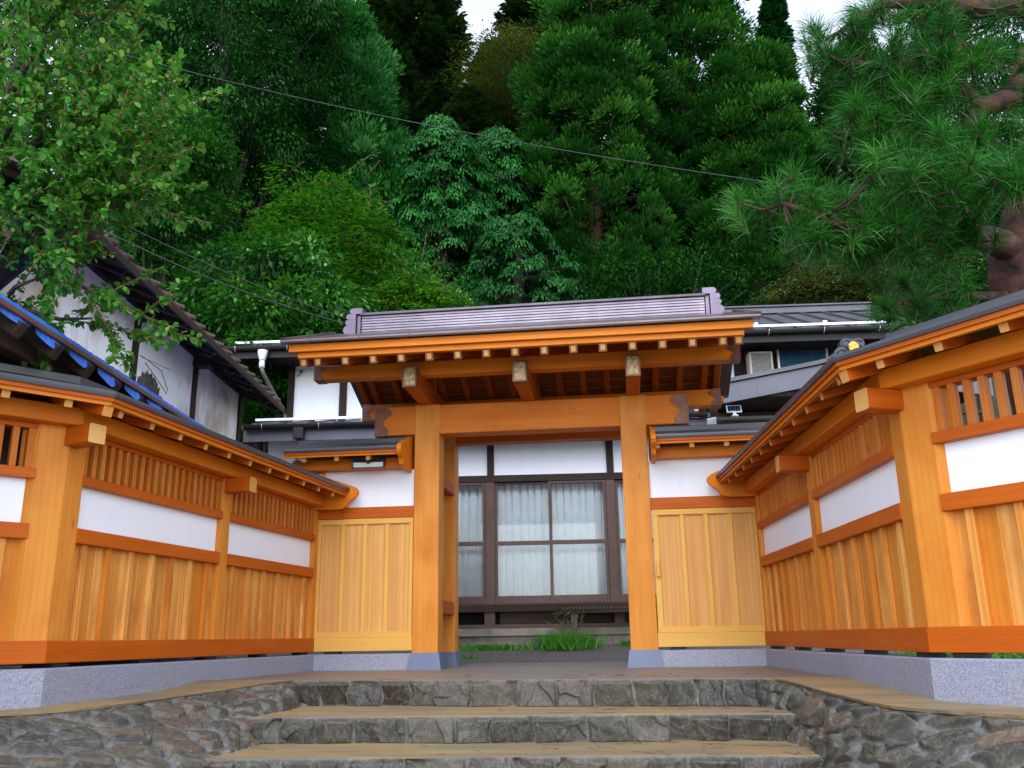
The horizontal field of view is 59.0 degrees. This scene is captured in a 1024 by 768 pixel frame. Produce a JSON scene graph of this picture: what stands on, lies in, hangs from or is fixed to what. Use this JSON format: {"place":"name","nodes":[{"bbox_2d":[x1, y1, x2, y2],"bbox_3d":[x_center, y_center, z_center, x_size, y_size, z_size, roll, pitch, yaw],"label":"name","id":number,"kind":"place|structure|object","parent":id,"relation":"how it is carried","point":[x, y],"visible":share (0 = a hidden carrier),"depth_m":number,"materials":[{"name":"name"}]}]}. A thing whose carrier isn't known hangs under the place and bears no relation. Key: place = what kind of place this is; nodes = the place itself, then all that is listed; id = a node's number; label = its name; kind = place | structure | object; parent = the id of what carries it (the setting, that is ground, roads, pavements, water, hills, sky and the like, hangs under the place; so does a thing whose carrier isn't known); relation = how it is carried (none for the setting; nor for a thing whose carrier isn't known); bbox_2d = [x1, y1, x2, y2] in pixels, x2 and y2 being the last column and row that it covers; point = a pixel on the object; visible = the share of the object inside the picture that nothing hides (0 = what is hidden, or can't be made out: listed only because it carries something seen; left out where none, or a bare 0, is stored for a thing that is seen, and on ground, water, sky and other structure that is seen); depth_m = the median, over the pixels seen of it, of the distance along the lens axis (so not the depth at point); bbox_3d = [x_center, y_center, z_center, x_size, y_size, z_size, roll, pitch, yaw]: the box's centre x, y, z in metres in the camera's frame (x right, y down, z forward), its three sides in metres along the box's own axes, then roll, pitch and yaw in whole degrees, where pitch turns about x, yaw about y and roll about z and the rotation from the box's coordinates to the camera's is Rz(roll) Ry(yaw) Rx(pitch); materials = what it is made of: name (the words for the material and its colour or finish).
{"place":"outdoors","nodes":[
{"label":"outdoors","id":0,"kind":"place"},
{"bbox_2d":[99,47,869,195],"bbox_3d":[-1.846,-5.364,17.499,16.208,5.940,0.014,-4,-16,12],"label":"overhead wire","id":1,"kind":"object","parent":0,"point":[472,133],"visible":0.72,"depth_m":17.04,"materials":[{"name":"black metal"}]},
{"bbox_2d":[0,0,1023,178],"label":"sky","id":2,"kind":"structure","parent":0,"point":[477,10],"materials":[{"name":"white"}]},
{"bbox_2d":[103,157,1012,453],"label":"hillside","id":3,"kind":"structure","parent":0,"point":[995,407],"depth_m":32.13,"materials":[{"name":"green plant"}]},
{"bbox_2d":[0,0,125,232],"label":"evergreen tree","id":4,"kind":"object","parent":3,"relation":"on","point":[88,19],"visible":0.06,"depth_m":34.74,"materials":[{"name":"green plant"}]},
{"bbox_2d":[33,14,191,178],"bbox_3d":[-11.491,-2.094,24.366,4.472,17.369,3.684,-3,-16,7],"label":"maple tree","id":5,"kind":"object","parent":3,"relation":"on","point":[127,61],"visible":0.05,"depth_m":25.67,"materials":[{"name":"green plant"}]},
{"bbox_2d":[67,0,326,291],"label":"evergreen tree","id":6,"kind":"object","parent":3,"relation":"on","point":[206,48],"depth_m":39.50,"materials":[{"name":"green plant"}]},
{"bbox_2d":[94,0,373,297],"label":"evergreen tree","id":7,"kind":"object","parent":3,"relation":"on","point":[279,55],"visible":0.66,"depth_m":29.45,"materials":[{"name":"green plant"}]},
{"bbox_2d":[141,131,389,442],"bbox_3d":[-9.113,-2.963,32.153,9.805,13.235,8.681,-3,-16,7],"label":"evergreen tree","id":8,"kind":"object","parent":3,"relation":"on","point":[299,174],"visible":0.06,"depth_m":30.74,"materials":[{"name":"green plant"}]},
{"bbox_2d":[233,0,436,276],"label":"pale conifer","id":9,"kind":"object","parent":3,"relation":"on","point":[375,92],"visible":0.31,"depth_m":33.30,"materials":[{"name":"green plant"}]},
{"bbox_2d":[351,0,475,188],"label":"fir tree","id":10,"kind":"object","parent":3,"relation":"on","point":[421,44],"visible":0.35,"depth_m":49.71,"materials":[{"name":"green plant"}]},
{"bbox_2d":[378,112,510,306],"bbox_3d":[-2.112,-1.306,26.601,4.858,13.084,5.342,-3,-16,7],"label":"cypress tree","id":11,"kind":"object","parent":3,"relation":"on","point":[458,178],"visible":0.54,"depth_m":26.18,"materials":[{"name":"green plant"}]},
{"bbox_2d":[416,85,503,280],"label":"fir tree","id":12,"kind":"object","parent":3,"relation":"on","point":[466,108],"visible":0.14,"depth_m":44.89,"materials":[{"name":"green plant"}]},
{"bbox_2d":[464,38,516,136],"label":"fir tree","id":13,"kind":"object","parent":3,"relation":"on","point":[482,66],"visible":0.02,"depth_m":55.07,"materials":[{"name":"green plant"}]},
{"bbox_2d":[426,125,560,304],"bbox_3d":[-0.368,-1.868,28.739,5.089,12.281,5.107,-3,-16,7],"label":"cypress tree","id":14,"kind":"object","parent":3,"relation":"on","point":[504,171],"visible":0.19,"depth_m":28.23,"materials":[{"name":"green plant"}]},
{"bbox_2d":[439,16,571,132],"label":"yellowing tree","id":15,"kind":"object","parent":3,"relation":"on","point":[507,44],"visible":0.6,"depth_m":47.21,"materials":[{"name":"green plant"}]},
{"bbox_2d":[450,211,592,306],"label":"cypress tree","id":16,"kind":"object","parent":3,"relation":"on","point":[508,241],"visible":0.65,"depth_m":23.39,"materials":[{"name":"green plant"}]},
{"bbox_2d":[490,0,607,249],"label":"fir tree","id":17,"kind":"object","parent":3,"relation":"on","point":[513,10],"visible":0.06,"depth_m":52.44,"materials":[{"name":"green plant"}]},
{"bbox_2d":[501,0,694,296],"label":"giant cedar","id":18,"kind":"object","parent":3,"relation":"on","point":[580,53],"visible":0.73,"depth_m":28.54,"materials":[{"name":"green plant"}]},
{"bbox_2d":[564,0,703,296],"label":"cedar tree","id":19,"kind":"object","parent":3,"relation":"on","point":[673,53],"visible":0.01,"depth_m":39.77,"materials":[{"name":"green plant"}]},
{"bbox_2d":[526,236,785,306],"bbox_3d":[4.081,0.694,24.207,7.140,8.960,6.387,-3,-16,7],"label":"shrub","id":20,"kind":"object","parent":3,"relation":"on","point":[671,282],"visible":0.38,"depth_m":23.68,"materials":[{"name":"green plant"}]},
{"bbox_2d":[603,0,777,305],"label":"giant cedar","id":21,"kind":"object","parent":3,"relation":"on","point":[709,22],"visible":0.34,"depth_m":30.29,"materials":[{"name":"green plant"}]},
{"bbox_2d":[656,32,845,305],"bbox_3d":[8.261,-4.495,31.430,7.265,14.488,7.884,-3,-16,7],"label":"giant cedar","id":22,"kind":"object","parent":3,"relation":"on","point":[766,94],"visible":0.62,"depth_m":29.41,"materials":[{"name":"green plant"}]},
{"bbox_2d":[737,38,816,103],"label":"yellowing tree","id":23,"kind":"object","parent":3,"relation":"on","point":[801,70],"depth_m":45.64,"materials":[{"name":"green plant"}]},
{"bbox_2d":[755,0,804,115],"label":"spire tree","id":24,"kind":"object","parent":3,"relation":"on","point":[772,17],"visible":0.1,"depth_m":45.47,"materials":[{"name":"green plant"}]},
{"bbox_2d":[745,238,918,316],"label":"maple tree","id":25,"kind":"object","parent":3,"relation":"on","point":[841,289],"visible":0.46,"depth_m":21.50,"materials":[{"name":"green plant"}]},
{"bbox_2d":[774,33,947,298],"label":"cedar tree","id":26,"kind":"object","parent":3,"relation":"on","point":[815,111],"visible":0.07,"depth_m":40.97,"materials":[{"name":"green plant"}]},
{"bbox_2d":[889,204,999,421],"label":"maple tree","id":27,"kind":"object","parent":3,"relation":"on","point":[976,261],"visible":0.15,"depth_m":22.50,"materials":[{"name":"green plant"}]},
{"bbox_2d":[868,8,1023,293],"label":"cedar tree","id":28,"kind":"object","parent":3,"relation":"on","point":[1006,40],"visible":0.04,"depth_m":42.40,"materials":[{"name":"green plant"}]},
{"bbox_2d":[225,644,914,664],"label":"yard","id":29,"kind":"structure","parent":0,"point":[616,653],"depth_m":12.54,"materials":[{"name":"grey concrete"}]},
{"bbox_2d":[0,0,235,378],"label":"quince tree","id":30,"kind":"object","parent":29,"relation":"on","point":[82,207],"visible":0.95,"depth_m":6.41,"materials":[{"name":"green plant"}]},
{"bbox_2d":[0,150,284,667],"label":"storehouse","id":31,"kind":"structure","parent":29,"relation":"on","point":[211,383],"depth_m":8.84,"materials":[{"name":"paint"}]},
{"bbox_2d":[103,80,253,308],"bbox_3d":[-8.291,-0.849,20.866,3.977,13.352,3.551,-3,-16,7],"label":"deciduous tree","id":32,"kind":"object","parent":29,"relation":"on","point":[210,163],"visible":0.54,"depth_m":21.44,"materials":[{"name":"green plant"}]},
{"bbox_2d":[4,376,358,706],"bbox_3d":[-2.644,1.551,7.884,1.110,2.270,4.369,-4,-16,11],"label":"roofed fence","id":33,"kind":"object","parent":29,"relation":"on","point":[155,533],"visible":0.99,"depth_m":7.03,"materials":[{"name":"wood"}]},
{"bbox_2d":[160,227,382,452],"bbox_3d":[-5.023,0.808,17.535,5.110,8.276,4.670,-3,-16,7],"label":"persimmon tree","id":34,"kind":"object","parent":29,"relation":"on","point":[214,307],"visible":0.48,"depth_m":17.11,"materials":[{"name":"green plant"}]},
{"bbox_2d":[220,154,424,345],"bbox_3d":[-4.338,-0.136,20.060,4.873,11.428,4.371,-3,-16,7],"label":"deciduous tree","id":35,"kind":"object","parent":29,"relation":"on","point":[346,228],"visible":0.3,"depth_m":20.52,"materials":[{"name":"green plant"}]},
{"bbox_2d":[356,233,476,311],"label":"deciduous tree","id":36,"kind":"object","parent":29,"relation":"on","point":[419,294],"visible":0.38,"depth_m":19.49,"materials":[{"name":"green plant"}]},
{"bbox_2d":[461,654,484,659],"bbox_3d":[-0.677,3.736,12.393,0.590,0.080,0.476,4,-16,-16],"label":"weed patch","id":37,"kind":"object","parent":29,"relation":"on","point":[464,656],"visible":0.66,"depth_m":12.37,"materials":[{"name":"green plant"}]},
{"bbox_2d":[458,643,539,652],"bbox_3d":[-0.402,3.831,13.186,1.676,0.159,0.621,-3,-16,7],"label":"weed patch","id":38,"kind":"object","parent":29,"relation":"on","point":[487,646],"visible":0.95,"depth_m":13.10,"materials":[{"name":"green plant"}]},
{"bbox_2d":[224,661,832,680],"bbox_3d":[0.211,2.933,9.224,5.098,0.050,4.935,-3,-16,7],"label":"landing","id":39,"kind":"object","parent":29,"relation":"on","point":[530,671],"visible":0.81,"depth_m":8.12,"materials":[{"name":"concrete"}]},
{"bbox_2d":[283,437,414,670],"bbox_3d":[-1.753,1.872,9.993,1.383,2.586,1.110,-3,-16,7],"label":"roofed fence","id":40,"kind":"object","parent":39,"relation":"on","point":[364,584],"visible":0.89,"depth_m":9.90,"materials":[{"name":"wood"}]},
{"bbox_2d":[352,455,384,468],"bbox_3d":[-1.585,0.859,10.008,0.356,0.160,0.110,-2,-16,5],"label":"wall lamp","id":41,"kind":"object","parent":40,"relation":"attached to","point":[362,462],"visible":0.89,"depth_m":9.98,"materials":[{"name":"black plastic"}]},
{"bbox_2d":[280,287,761,669],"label":"timber gate","id":42,"kind":"structure","parent":39,"relation":"on","point":[441,386],"depth_m":9.96,"materials":[{"name":"brown wood"}]},
{"bbox_2d":[648,422,766,666],"bbox_3d":[2.180,1.683,9.528,1.383,2.586,1.110,-3,-16,7],"label":"roofed fence","id":43,"kind":"object","parent":39,"relation":"on","point":[707,572],"visible":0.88,"depth_m":9.46,"materials":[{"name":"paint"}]},
{"bbox_2d":[651,507,764,632],"bbox_3d":[2.048,1.928,9.425,1.105,1.271,0.080,-3,-16,7],"label":"door","id":44,"kind":"structure","parent":43,"relation":"in","point":[708,577],"depth_m":9.44,"materials":[{"name":"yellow wood"}]},
{"bbox_2d":[707,336,971,698],"bbox_3d":[2.522,1.303,7.274,1.110,2.270,4.369,-2,-16,2],"label":"roofed fence","id":45,"kind":"object","parent":39,"relation":"on","point":[842,478],"visible":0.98,"depth_m":6.32,"materials":[{"name":"wood"}]},
{"bbox_2d":[524,611,613,651],"bbox_3d":[0.806,3.586,13.101,1.327,0.585,0.979,-3,-16,7],"label":"weed clump","id":46,"kind":"object","parent":29,"relation":"on","point":[571,640],"visible":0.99,"depth_m":12.89,"materials":[{"name":"green plant"}]},
{"bbox_2d":[222,302,993,646],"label":"house","id":47,"kind":"structure","parent":29,"relation":"on","point":[540,536],"depth_m":14.22,"materials":[{"name":"concrete"}]},
{"bbox_2d":[111,233,344,323],"bbox_3d":[-4.129,-1.542,13.749,3.714,0.846,0.014,8,-18,-28],"label":"overhead wire","id":48,"kind":"object","parent":47,"relation":"attached to","point":[228,285],"visible":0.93,"depth_m":13.65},
{"bbox_2d":[111,217,346,318],"bbox_3d":[-4.017,-1.658,13.749,3.937,1.070,0.011,7,-18,-27],"label":"overhead wire","id":49,"kind":"object","parent":47,"relation":"attached to","point":[230,273],"visible":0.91,"depth_m":13.62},
{"bbox_2d":[458,483,485,603],"bbox_3d":[-0.861,2.470,14.093,0.896,1.857,0.030,-2,-16,3],"label":"window","id":50,"kind":"structure","parent":47,"relation":"in","point":[474,599],"depth_m":14.04,"materials":[{"name":"brown wood"}]},
{"bbox_2d":[495,481,553,602],"bbox_3d":[0.185,2.448,14.072,0.896,1.857,0.030,-2,-16,3],"label":"window","id":51,"kind":"structure","parent":47,"relation":"in","point":[537,598],"depth_m":14.03,"materials":[{"name":"brown metal"}]},
{"bbox_2d":[548,480,609,601],"bbox_3d":[1.028,2.414,13.995,0.896,1.857,0.030,-2,-16,3],"label":"window","id":52,"kind":"structure","parent":47,"relation":"in","point":[589,597],"depth_m":13.95,"materials":[{"name":"brown metal"}]},
{"bbox_2d":[615,480,652,600],"bbox_3d":[2.075,2.392,13.974,0.897,1.857,0.030,-2,-16,3],"label":"window","id":53,"kind":"structure","parent":47,"relation":"in","point":[623,597],"depth_m":13.97,"materials":[{"name":"brown wood"}]},
{"bbox_2d":[726,405,741,416],"bbox_3d":[3.292,0.401,13.398,0.220,0.200,0.110,-2,-36,3],"label":"solar panel","id":54,"kind":"object","parent":47,"relation":"on","point":[734,409],"visible":1,"depth_m":13.40,"materials":[{"name":"white plastic"}]},
{"bbox_2d":[746,351,773,373],"bbox_3d":[4.280,-0.231,15.604,0.400,0.590,0.335,-2,-16,3],"label":"window","id":55,"kind":"structure","parent":47,"relation":"attached to","point":[758,361],"depth_m":15.49,"materials":[{"name":"grey glass"}]},
{"bbox_2d":[776,349,828,367],"bbox_3d":[5.065,-0.336,15.731,0.880,0.720,0.064,-2,-16,3],"label":"window","id":56,"kind":"structure","parent":47,"relation":"in","point":[784,358],"depth_m":15.78,"materials":[{"name":"blue glass"}]},
{"bbox_2d":[712,0,1023,414],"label":"pine tree","id":57,"kind":"object","parent":29,"relation":"on","point":[910,150],"visible":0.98,"depth_m":6.23,"materials":[{"name":"green plant"}]},
{"bbox_2d":[857,651,1023,657],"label":"ground cover","id":58,"kind":"object","parent":29,"relation":"on","point":[1007,655],"visible":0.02,"depth_m":9.32,"materials":[{"name":"green plant"}]},
{"bbox_2d":[619,639,630,647],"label":"grass","id":59,"kind":"structure","parent":0,"point":[625,643],"depth_m":13.23,"materials":[{"name":"green plant"}]},
{"label":"ground","id":60,"kind":"structure","parent":0,"visible":0},
{"bbox_2d":[0,680,306,767],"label":"rubble wall","id":61,"kind":"structure","parent":60,"relation":"on","point":[192,724],"depth_m":5.58,"materials":[{"name":"stone"}]},
{"bbox_2d":[0,362,115,709],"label":"roofed fence","id":62,"kind":"object","parent":61,"relation":"on","point":[31,399],"visible":0.95,"depth_m":5.83,"materials":[{"name":"wood"}]},
{"bbox_2d":[200,678,826,767],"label":"stone steps","id":63,"kind":"structure","parent":60,"relation":"on","point":[371,724],"depth_m":6.06,"materials":[{"name":"stone"}]},
{"bbox_2d":[252,673,809,755],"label":"fallen needles","id":64,"kind":"object","parent":63,"relation":"on","point":[614,712],"visible":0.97,"depth_m":6.16,"materials":[{"name":"brown plant"}]},
{"bbox_2d":[756,676,1023,767],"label":"rubble wall","id":65,"kind":"structure","parent":60,"relation":"on","point":[843,722],"depth_m":4.71,"materials":[{"name":"stone"}]},
{"bbox_2d":[833,289,1023,706],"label":"roofed fence","id":66,"kind":"object","parent":65,"relation":"on","point":[981,344],"visible":0.97,"depth_m":4.99,"materials":[{"name":"wood"}]}
]}

